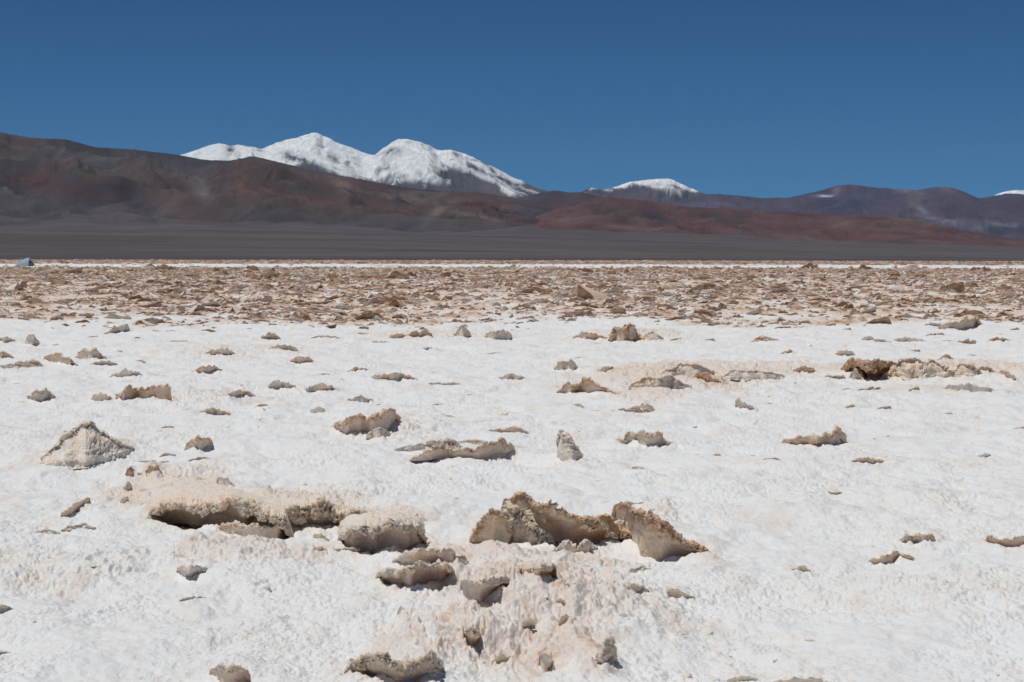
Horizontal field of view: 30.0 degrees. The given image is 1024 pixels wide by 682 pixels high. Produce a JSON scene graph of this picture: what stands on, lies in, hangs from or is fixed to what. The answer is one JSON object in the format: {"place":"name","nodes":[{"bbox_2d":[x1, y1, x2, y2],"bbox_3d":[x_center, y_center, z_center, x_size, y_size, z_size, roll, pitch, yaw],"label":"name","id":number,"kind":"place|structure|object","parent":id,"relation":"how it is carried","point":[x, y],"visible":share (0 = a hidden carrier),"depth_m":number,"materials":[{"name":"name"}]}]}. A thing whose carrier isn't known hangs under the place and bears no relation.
{"place":"outdoors","nodes":[
{"label":"outdoors","id":0,"kind":"place"},
{"bbox_2d":[0,133,554,231],"bbox_3d":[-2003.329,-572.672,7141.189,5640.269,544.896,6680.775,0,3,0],"label":"hills","id":1,"kind":"structure","parent":0,"point":[44,179],"depth_m":6432.36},
{"bbox_2d":[182,133,547,198],"bbox_3d":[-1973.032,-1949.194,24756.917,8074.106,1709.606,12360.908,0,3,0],"label":"snow massif","id":2,"kind":"structure","parent":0,"point":[408,163],"depth_m":24720.24,"materials":[{"name":"snow"}]},
{"bbox_2d":[0,260,1023,681],"bbox_3d":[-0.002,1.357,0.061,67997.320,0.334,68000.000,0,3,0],"label":"ground","id":3,"kind":"structure","parent":0,"point":[948,606],"depth_m":11.32,"materials":[{"name":"white"}]},
{"bbox_2d":[0,351,13,357],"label":"crust slab","id":4,"kind":"structure","parent":3,"relation":"on","point":[3,354],"depth_m":25.76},
{"bbox_2d":[0,336,14,341],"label":"crust slab","id":5,"kind":"structure","parent":3,"relation":"on","point":[5,339],"depth_m":30.40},
{"bbox_2d":[14,258,35,266],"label":"tent","id":6,"kind":"object","parent":3,"relation":"on","point":[27,262],"visible":0.91,"depth_m":207.87,"materials":[{"name":"fabric"}]},
{"bbox_2d":[24,334,39,344],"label":"crust slab","id":7,"kind":"structure","parent":3,"relation":"on","point":[31,339],"depth_m":29.71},
{"bbox_2d":[26,387,55,401],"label":"crust slab","id":8,"kind":"structure","parent":3,"relation":"on","point":[42,395],"depth_m":18.30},
{"bbox_2d":[44,352,77,365],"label":"crust slab","id":9,"kind":"structure","parent":3,"relation":"on","point":[57,357],"depth_m":24.07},
{"bbox_2d":[60,497,90,516],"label":"crust slab","id":10,"kind":"structure","parent":3,"relation":"on","point":[72,508],"depth_m":10.50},
{"bbox_2d":[40,420,134,469],"bbox_3d":[-2.891,0.676,12.910,0.562,0.307,1.188,0,3,0],"label":"salt mound","id":11,"kind":"object","parent":3,"relation":"on","point":[88,444],"visible":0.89,"depth_m":12.59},
{"bbox_2d":[75,347,106,358],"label":"crust slab","id":12,"kind":"structure","parent":3,"relation":"on","point":[85,353],"depth_m":25.27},
{"bbox_2d":[91,392,110,400],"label":"crust slab","id":13,"kind":"structure","parent":3,"relation":"on","point":[100,396],"depth_m":18.38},
{"bbox_2d":[104,323,129,333],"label":"crust slab","id":14,"kind":"structure","parent":3,"relation":"on","point":[120,328],"depth_m":33.82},
{"bbox_2d":[120,496,128,503],"bbox_3d":[-2.171,0.901,10.715,0.060,0.078,0.130,-1,3,-14],"label":"crust lump","id":15,"kind":"object","parent":3,"relation":"on","point":[124,499],"visible":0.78,"depth_m":10.67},
{"bbox_2d":[109,368,142,377],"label":"crust slab","id":16,"kind":"structure","parent":3,"relation":"on","point":[124,372],"depth_m":21.68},
{"bbox_2d":[123,481,132,490],"bbox_3d":[-2.268,0.872,11.277,0.073,0.120,0.235,0,3,-11],"label":"crust lump","id":17,"kind":"object","parent":3,"relation":"on","point":[128,485],"visible":0.49,"depth_m":11.19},
{"bbox_2d":[125,466,133,476],"bbox_3d":[-2.430,0.836,12.143,0.061,0.105,0.210,0,3,-12],"label":"crust lump","id":18,"kind":"object","parent":3,"relation":"on","point":[130,471],"visible":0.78,"depth_m":12.07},
{"bbox_2d":[115,383,171,400],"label":"crust slab","id":19,"kind":"structure","parent":3,"relation":"on","point":[160,391],"depth_m":18.39,"materials":[{"name":"stone"}]},
{"bbox_2d":[176,564,209,576],"bbox_3d":[-1.382,0.992,8.300,0.155,0.102,0.339,0,3,-11],"label":"crust slab","id":20,"kind":"object","parent":3,"relation":"on","point":[184,570],"depth_m":8.21,"materials":[{"name":"stone"}]},
{"bbox_2d":[184,434,213,450],"bbox_3d":[-2.236,0.726,13.583,0.218,0.164,0.371,0,3,0],"label":"crust slab","id":21,"kind":"object","parent":3,"relation":"on","point":[198,442],"depth_m":13.50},
{"bbox_2d":[192,365,221,372],"bbox_3d":[-3.576,0.342,22.736,0.509,0.145,0.351,-2,3,-36],"label":"crust slab","id":22,"kind":"object","parent":3,"relation":"on","point":[207,368],"depth_m":22.56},
{"bbox_2d":[201,407,230,414],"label":"crust slab","id":23,"kind":"structure","parent":3,"relation":"on","point":[212,410],"depth_m":16.74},
{"bbox_2d":[144,475,293,537],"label":"crust slab","id":24,"kind":"structure","parent":3,"relation":"on","point":[193,502],"depth_m":10.15,"materials":[{"name":"stone"}]},
{"bbox_2d":[146,465,162,473],"bbox_3d":[-2.280,0.831,12.143,0.123,0.111,0.200,-1,3,-27],"label":"crust lump","id":25,"kind":"object","parent":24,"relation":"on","point":[150,469],"visible":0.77,"depth_m":12.07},
{"bbox_2d":[216,477,234,486],"bbox_3d":[-1.753,0.872,11.706,0.066,0.105,0.395,-1,3,-28],"label":"crust lump","id":26,"kind":"object","parent":24,"relation":"on","point":[226,481],"visible":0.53,"depth_m":11.65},
{"bbox_2d":[205,347,234,354],"bbox_3d":[-4.036,0.143,26.360,0.443,0.125,0.238,1,3,20],"label":"crust slab","id":27,"kind":"object","parent":3,"relation":"on","point":[221,351],"depth_m":26.27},
{"bbox_2d":[209,663,250,681],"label":"crust slab","id":28,"kind":"structure","parent":3,"relation":"on","point":[232,672],"depth_m":6.17,"materials":[{"name":"stone"}]},
{"bbox_2d":[224,389,255,396],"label":"crust slab","id":29,"kind":"structure","parent":3,"relation":"on","point":[238,392],"depth_m":18.72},
{"bbox_2d":[218,520,285,539],"bbox_3d":[-1.344,0.960,9.655,0.453,0.129,0.303,1,3,14],"label":"crust lump","id":30,"kind":"object","parent":3,"relation":"on","point":[242,529],"visible":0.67,"depth_m":9.54,"materials":[{"name":"stone"}]},
{"bbox_2d":[268,379,295,388],"bbox_3d":[-2.392,0.462,19.953,0.332,0.143,0.323,0,3,0],"label":"crust slab","id":31,"kind":"object","parent":3,"relation":"on","point":[277,384],"depth_m":19.83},
{"bbox_2d":[269,344,297,350],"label":"crust slab","id":32,"kind":"structure","parent":3,"relation":"on","point":[288,347],"depth_m":27.25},
{"bbox_2d":[291,301,309,305],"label":"crust block","id":33,"kind":"structure","parent":3,"relation":"on","point":[300,303],"depth_m":52.10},
{"bbox_2d":[290,356,312,363],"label":"crust slab","id":34,"kind":"structure","parent":3,"relation":"on","point":[299,359],"depth_m":24.46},
{"bbox_2d":[310,406,325,412],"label":"crust slab","id":35,"kind":"structure","parent":3,"relation":"on","point":[318,409],"depth_m":16.94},
{"bbox_2d":[313,546,324,550],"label":"crust slab","id":36,"kind":"structure","parent":3,"relation":"on","point":[319,548],"depth_m":8.83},
{"bbox_2d":[313,533,328,540],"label":"crust slab","id":37,"kind":"structure","parent":3,"relation":"on","point":[320,535],"depth_m":9.38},
{"bbox_2d":[304,382,338,391],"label":"crust slab","id":38,"kind":"structure","parent":3,"relation":"on","point":[319,386],"depth_m":19.59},
{"bbox_2d":[280,497,374,524],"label":"crust slab","id":39,"kind":"structure","parent":3,"relation":"on","point":[318,511],"depth_m":9.85,"materials":[{"name":"stone"}]},
{"bbox_2d":[347,367,367,371],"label":"crust slab","id":40,"kind":"structure","parent":3,"relation":"on","point":[355,368],"depth_m":22.57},
{"bbox_2d":[346,394,372,402],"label":"crust slab","id":41,"kind":"structure","parent":3,"relation":"on","point":[360,398],"depth_m":18.45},
{"bbox_2d":[330,407,401,433],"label":"crust slab","id":42,"kind":"structure","parent":3,"relation":"on","point":[386,418],"depth_m":14.56,"materials":[{"name":"stone"}]},
{"bbox_2d":[366,427,391,438],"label":"crust slab","id":43,"kind":"structure","parent":3,"relation":"on","point":[377,432],"depth_m":14.27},
{"bbox_2d":[337,507,428,553],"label":"crust slab","id":44,"kind":"structure","parent":3,"relation":"on","point":[373,532],"depth_m":8.94,"materials":[{"name":"stone"}]},
{"bbox_2d":[339,648,444,681],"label":"crust slab","id":45,"kind":"structure","parent":3,"relation":"on","point":[413,669],"depth_m":6.09,"materials":[{"name":"stone"}]},
{"bbox_2d":[371,372,417,379],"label":"crust slab","id":46,"kind":"structure","parent":3,"relation":"on","point":[394,375],"depth_m":20.95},
{"bbox_2d":[389,333,403,337],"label":"crust slab","id":47,"kind":"structure","parent":3,"relation":"on","point":[397,335],"depth_m":31.17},
{"bbox_2d":[397,606,408,614],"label":"crust slab","id":48,"kind":"structure","parent":3,"relation":"on","point":[400,609],"depth_m":7.39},
{"bbox_2d":[375,559,457,587],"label":"crust slab","id":49,"kind":"structure","parent":3,"relation":"on","point":[420,572],"depth_m":8.00,"materials":[{"name":"stone"}]},
{"bbox_2d":[404,328,431,336],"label":"crust slab","id":50,"kind":"structure","parent":3,"relation":"on","point":[424,332],"depth_m":31.31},
{"bbox_2d":[392,547,456,564],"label":"crust slab","id":51,"kind":"structure","parent":3,"relation":"on","point":[431,554],"depth_m":8.29,"materials":[{"name":"stone"}]},
{"bbox_2d":[453,324,470,336],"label":"crust slab","id":52,"kind":"structure","parent":3,"relation":"on","point":[462,330],"depth_m":32.14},
{"bbox_2d":[409,436,515,461],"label":"crust slab","id":53,"kind":"structure","parent":3,"relation":"on","point":[481,451],"depth_m":13.01,"materials":[{"name":"stone"}]},
{"bbox_2d":[463,626,481,645],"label":"crust slab","id":54,"kind":"structure","parent":3,"relation":"on","point":[472,635],"depth_m":6.71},
{"bbox_2d":[457,573,510,602],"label":"crust slab","id":55,"kind":"structure","parent":3,"relation":"on","point":[479,588],"depth_m":7.22,"materials":[{"name":"stone"}]},
{"bbox_2d":[469,508,513,543],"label":"crust slab","id":56,"kind":"structure","parent":3,"relation":"on","point":[492,524],"depth_m":9.18,"materials":[{"name":"stone"}]},
{"bbox_2d":[484,329,511,339],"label":"crust slab","id":57,"kind":"structure","parent":3,"relation":"on","point":[501,334],"depth_m":31.46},
{"bbox_2d":[491,653,510,664],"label":"crust slab","id":58,"kind":"structure","parent":3,"relation":"on","point":[500,658],"depth_m":6.51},
{"bbox_2d":[0,263,1018,680],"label":"salt crumbs","id":59,"kind":"object","parent":3,"relation":"on","point":[266,587],"visible":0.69,"depth_m":33.89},
{"bbox_2d":[498,373,523,379],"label":"crust slab","id":60,"kind":"structure","parent":3,"relation":"on","point":[511,376],"depth_m":21.03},
{"bbox_2d":[0,262,1023,332],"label":"crust rubble","id":61,"kind":"object","parent":3,"relation":"on","point":[582,291],"visible":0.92,"depth_m":74.65,"materials":[{"name":"stone"}]},
{"bbox_2d":[0,259,1023,265],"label":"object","id":62,"kind":"structure","parent":3,"relation":"on","point":[367,261],"depth_m":321.63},
{"bbox_2d":[0,321,1023,653],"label":"salt lips","id":63,"kind":"object","parent":3,"relation":"on","point":[446,441],"visible":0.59,"depth_m":14.96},
{"bbox_2d":[500,501,554,544],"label":"crust slab","id":64,"kind":"structure","parent":3,"relation":"on","point":[524,524],"depth_m":9.29,"materials":[{"name":"stone"}]},
{"bbox_2d":[522,618,534,628],"bbox_3d":[0.061,1.027,6.946,0.037,0.050,0.058,3,4,43],"label":"crust slab","id":65,"kind":"object","parent":3,"relation":"on","point":[528,622],"depth_m":6.93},
{"bbox_2d":[521,305,535,309],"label":"crust block","id":66,"kind":"structure","parent":3,"relation":"on","point":[533,307],"depth_m":47.61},
{"bbox_2d":[509,562,557,578],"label":"crust slab","id":67,"kind":"structure","parent":3,"relation":"on","point":[545,569],"depth_m":7.39,"materials":[{"name":"stone"}]},
{"bbox_2d":[538,652,552,671],"bbox_3d":[0.116,1.092,6.553,0.058,0.089,0.190,0,3,0],"label":"crust slab","id":68,"kind":"object","parent":3,"relation":"on","point":[545,662],"depth_m":6.50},
{"bbox_2d":[555,598,565,604],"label":"crust slab","id":69,"kind":"structure","parent":3,"relation":"on","point":[561,600],"depth_m":7.12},
{"bbox_2d":[558,614,569,624],"bbox_3d":[0.197,1.020,6.981,0.059,0.066,0.099,0,3,0],"label":"crust slab","id":70,"kind":"object","parent":3,"relation":"on","point":[564,619],"depth_m":6.95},
{"bbox_2d":[553,359,577,369],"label":"crust slab","id":71,"kind":"structure","parent":3,"relation":"on","point":[570,364],"depth_m":23.14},
{"bbox_2d":[501,491,631,546],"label":"crust slab","id":72,"kind":"structure","parent":3,"relation":"on","point":[561,524],"depth_m":9.34,"materials":[{"name":"stone"}]},
{"bbox_2d":[556,429,582,460],"bbox_3d":[0.404,0.719,13.293,0.200,0.242,0.668,0,3,0],"label":"salt spike","id":73,"kind":"object","parent":3,"relation":"on","point":[567,448],"visible":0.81,"depth_m":13.03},
{"bbox_2d":[553,539,597,552],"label":"crust slab","id":74,"kind":"structure","parent":3,"relation":"on","point":[585,545],"depth_m":9.02,"materials":[{"name":"stone"}]},
{"bbox_2d":[556,377,617,393],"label":"crust slab","id":75,"kind":"structure","parent":3,"relation":"on","point":[587,385],"depth_m":19.18,"materials":[{"name":"stone"}]},
{"bbox_2d":[572,331,607,338],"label":"crust slab","id":76,"kind":"structure","parent":3,"relation":"on","point":[586,335],"depth_m":31.52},
{"bbox_2d":[594,634,616,663],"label":"crust slab","id":77,"kind":"structure","parent":3,"relation":"on","point":[607,652],"depth_m":6.42,"materials":[{"name":"stone"}]},
{"bbox_2d":[597,366,614,371],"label":"crust slab","id":78,"kind":"structure","parent":3,"relation":"on","point":[604,368],"depth_m":21.55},
{"bbox_2d":[614,520,624,528],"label":"crust slab","id":79,"kind":"structure","parent":3,"relation":"on","point":[621,523],"depth_m":9.54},
{"bbox_2d":[608,322,645,340],"bbox_3d":[1.891,-0.136,31.062,0.680,0.367,0.770,0,3,0],"label":"crust heap","id":80,"kind":"object","parent":3,"relation":"on","point":[628,332],"visible":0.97,"depth_m":30.86,"materials":[{"name":"stone"}]},
{"bbox_2d":[623,583,649,591],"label":"crust slab","id":81,"kind":"structure","parent":3,"relation":"on","point":[635,587],"depth_m":7.74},
{"bbox_2d":[617,429,673,445],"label":"crust slab","id":82,"kind":"structure","parent":3,"relation":"on","point":[643,437],"depth_m":14.02,"materials":[{"name":"stone"}]},
{"bbox_2d":[640,403,654,410],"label":"crust slab","id":83,"kind":"structure","parent":3,"relation":"on","point":[643,406],"depth_m":17.09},
{"bbox_2d":[644,331,663,339],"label":"crust slab","id":84,"kind":"structure","parent":3,"relation":"on","point":[651,335],"depth_m":30.94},
{"bbox_2d":[628,374,691,389],"bbox_3d":[1.555,0.421,19.619,0.654,0.194,0.559,-2,3,-38],"label":"crust heap","id":85,"kind":"object","parent":3,"relation":"on","point":[668,380],"visible":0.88,"depth_m":19.44,"materials":[{"name":"stone"}]},
{"bbox_2d":[611,501,710,561],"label":"crust slab","id":86,"kind":"structure","parent":3,"relation":"on","point":[656,537],"depth_m":9.02,"materials":[{"name":"stone"}]},
{"bbox_2d":[666,587,695,598],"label":"crust slab","id":87,"kind":"structure","parent":3,"relation":"on","point":[675,592],"depth_m":7.89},
{"bbox_2d":[662,362,714,375],"bbox_3d":[1.966,0.319,21.156,0.670,0.185,0.463,0,3,0],"label":"crust heap","id":88,"kind":"object","parent":3,"relation":"on","point":[690,369],"visible":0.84,"depth_m":21.00,"materials":[{"name":"stone"}]},
{"bbox_2d":[693,372,721,382],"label":"crust slab","id":89,"kind":"structure","parent":3,"relation":"on","point":[706,376],"depth_m":20.35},
{"bbox_2d":[727,675,757,681],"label":"crust slab","id":90,"kind":"structure","parent":3,"relation":"on","point":[740,678],"depth_m":6.39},
{"bbox_2d":[735,397,753,409],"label":"crust slab","id":91,"kind":"structure","parent":3,"relation":"on","point":[739,403],"depth_m":17.07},
{"bbox_2d":[723,369,785,380],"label":"crust slab","id":92,"kind":"structure","parent":3,"relation":"on","point":[747,375],"depth_m":20.98,"materials":[{"name":"stone"}]},
{"bbox_2d":[773,676,827,681],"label":"crust slab","id":93,"kind":"structure","parent":3,"relation":"on","point":[808,679],"depth_m":6.19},
{"bbox_2d":[791,565,810,571],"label":"crust slab","id":94,"kind":"structure","parent":3,"relation":"on","point":[802,568],"depth_m":8.59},
{"bbox_2d":[793,365,815,372],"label":"crust slab","id":95,"kind":"structure","parent":3,"relation":"on","point":[804,368],"depth_m":21.86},
{"bbox_2d":[781,425,847,444],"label":"crust slab","id":96,"kind":"structure","parent":3,"relation":"on","point":[837,434],"depth_m":14.01,"materials":[{"name":"stone"}]},
{"bbox_2d":[835,349,854,355],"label":"crust slab","id":97,"kind":"structure","parent":3,"relation":"on","point":[845,352],"depth_m":27.16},
{"bbox_2d":[849,368,861,379],"bbox_3d":[3.819,0.373,21.291,0.154,0.154,0.331,1,3,18],"label":"crust lump","id":98,"kind":"object","parent":3,"relation":"on","point":[854,374],"visible":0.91,"depth_m":21.16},
{"bbox_2d":[850,456,883,463],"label":"crust slab","id":99,"kind":"structure","parent":3,"relation":"on","point":[872,460],"depth_m":12.81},
{"bbox_2d":[861,336,873,339],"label":"crust slab","id":100,"kind":"structure","parent":3,"relation":"on","point":[868,338],"depth_m":31.54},
{"bbox_2d":[841,357,896,375],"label":"crust slab","id":101,"kind":"structure","parent":3,"relation":"on","point":[868,367],"depth_m":21.51,"materials":[{"name":"stone"}]},
{"bbox_2d":[868,550,914,563],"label":"crust slab","id":102,"kind":"structure","parent":3,"relation":"on","point":[891,557],"depth_m":8.90,"materials":[{"name":"stone"}]},
{"bbox_2d":[893,336,924,341],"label":"crust slab","id":103,"kind":"structure","parent":3,"relation":"on","point":[905,338],"depth_m":31.67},
{"bbox_2d":[881,357,953,379],"bbox_3d":[4.594,0.322,21.410,0.912,0.297,0.666,0,3,0],"label":"crust heap","id":104,"kind":"object","parent":3,"relation":"on","point":[906,368],"visible":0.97,"depth_m":21.22,"materials":[{"name":"stone"}]},
{"bbox_2d":[899,532,936,542],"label":"crust slab","id":105,"kind":"structure","parent":3,"relation":"on","point":[916,537],"depth_m":9.23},
{"bbox_2d":[923,313,939,316],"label":"crust block","id":106,"kind":"structure","parent":3,"relation":"on","point":[930,315],"depth_m":44.65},
{"bbox_2d":[937,354,952,359],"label":"crust slab","id":107,"kind":"structure","parent":3,"relation":"on","point":[947,356],"depth_m":23.73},
{"bbox_2d":[938,316,981,329],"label":"crust slab","id":108,"kind":"structure","parent":3,"relation":"on","point":[963,323],"depth_m":36.20,"materials":[{"name":"stone"}]},
{"bbox_2d":[953,362,982,376],"bbox_3d":[5.085,0.325,21.280,0.346,0.200,0.449,-2,3,-38],"label":"crust heap","id":109,"kind":"object","parent":3,"relation":"on","point":[968,369],"visible":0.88,"depth_m":21.14,"materials":[{"name":"stone"}]},
{"bbox_2d":[945,382,994,391],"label":"crust slab","id":110,"kind":"structure","parent":3,"relation":"on","point":[969,387],"depth_m":18.99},
{"bbox_2d":[978,453,990,456],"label":"crust slab","id":111,"kind":"structure","parent":3,"relation":"on","point":[985,455],"depth_m":13.23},
{"bbox_2d":[979,366,995,371],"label":"crust slab","id":112,"kind":"structure","parent":3,"relation":"on","point":[986,368],"depth_m":21.21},
{"bbox_2d":[989,337,1007,340],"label":"crust slab","id":113,"kind":"structure","parent":3,"relation":"on","point":[998,338],"depth_m":30.71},
{"bbox_2d":[983,534,1023,546],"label":"crust slab","id":114,"kind":"structure","parent":3,"relation":"on","point":[1018,541],"depth_m":9.19,"materials":[{"name":"stone"}]},
{"bbox_2d":[998,369,1015,379],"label":"crust slab","id":115,"kind":"structure","parent":3,"relation":"on","point":[1007,374],"depth_m":20.78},
{"bbox_2d":[0,219,1023,260],"bbox_3d":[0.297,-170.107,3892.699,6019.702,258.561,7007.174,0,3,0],"label":"gravel plain","id":116,"kind":"structure","parent":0,"point":[78,239],"depth_m":1071.37,"materials":[{"name":"gravel"}]},
{"bbox_2d":[0,0,1023,197],"label":"sky","id":117,"kind":"structure","parent":0,"point":[749,98],"materials":[{"name":"blue"}]},
{"bbox_2d":[516,190,602,207],"bbox_3d":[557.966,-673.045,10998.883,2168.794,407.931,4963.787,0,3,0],"label":"hills","id":118,"kind":"structure","parent":0,"point":[554,199],"depth_m":11208.65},
{"bbox_2d":[581,178,708,203],"bbox_3d":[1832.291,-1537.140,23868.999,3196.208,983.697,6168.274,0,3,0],"label":"snow cap","id":119,"kind":"object","parent":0,"point":[666,190],"visible":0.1,"depth_m":23579.49,"materials":[{"name":"snow"}]},
{"bbox_2d":[532,197,1023,246],"bbox_3d":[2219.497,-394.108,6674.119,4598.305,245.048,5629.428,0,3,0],"label":"red hills","id":120,"kind":"structure","parent":0,"point":[616,214],"depth_m":6130.65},
{"bbox_2d":[666,184,1023,238],"bbox_3d":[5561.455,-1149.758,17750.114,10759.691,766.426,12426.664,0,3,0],"label":"distant range","id":121,"kind":"structure","parent":0,"point":[1002,215],"depth_m":18437.07,"materials":[{"name":"stone"}]},
{"bbox_2d":[994,190,1023,195],"bbox_3d":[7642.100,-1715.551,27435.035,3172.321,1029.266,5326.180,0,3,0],"label":"snow ridge","id":122,"kind":"structure","parent":0,"point":[1017,192],"depth_m":27945.69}
]}

